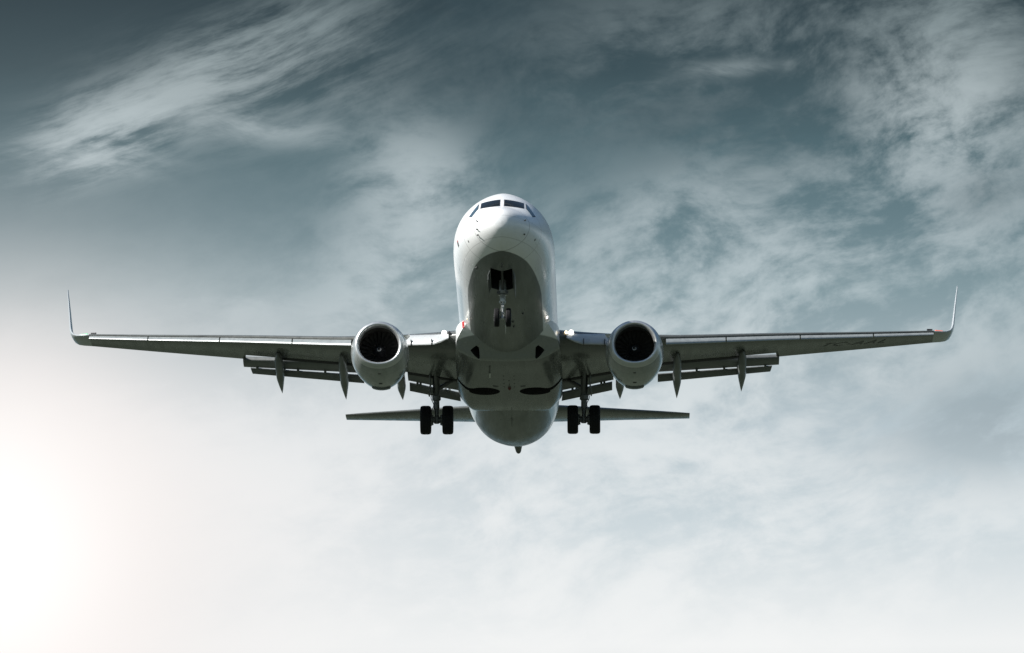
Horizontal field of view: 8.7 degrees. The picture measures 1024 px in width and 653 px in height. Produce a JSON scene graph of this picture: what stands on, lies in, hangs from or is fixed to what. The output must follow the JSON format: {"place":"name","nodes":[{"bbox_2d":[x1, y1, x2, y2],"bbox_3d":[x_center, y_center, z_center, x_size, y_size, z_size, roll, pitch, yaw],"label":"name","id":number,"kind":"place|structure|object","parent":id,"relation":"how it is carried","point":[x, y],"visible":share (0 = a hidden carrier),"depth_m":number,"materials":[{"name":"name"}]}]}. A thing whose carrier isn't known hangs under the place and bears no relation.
{"place":"outdoors","nodes":[
{"label":"outdoors","id":0,"kind":"place"},
{"bbox_2d":[0,0,1023,652],"label":"sky","id":1,"kind":"structure","parent":0,"point":[171,167],"materials":[{"name":"grey"}]},
{"bbox_2d":[67,194,957,453],"bbox_3d":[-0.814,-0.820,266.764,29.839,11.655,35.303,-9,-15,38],"label":"airliner","id":2,"kind":"object","parent":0,"point":[508,360],"visible":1,"depth_m":259.86,"materials":[{"name":"grey metal"}]},
{"bbox_2d":[487,270,490,295],"bbox_3d":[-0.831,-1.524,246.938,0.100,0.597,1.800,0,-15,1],"label":"nose gear door","id":3,"kind":"structure","parent":2,"relation":"in","point":[489,278],"depth_m":246.81,"materials":[{"name":"grey paint"}]},
{"bbox_2d":[512,270,515,298],"bbox_3d":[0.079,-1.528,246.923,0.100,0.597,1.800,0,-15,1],"label":"nose gear door","id":4,"kind":"structure","parent":2,"relation":"in","point":[514,286],"depth_m":246.69,"materials":[{"name":"grey paint"}]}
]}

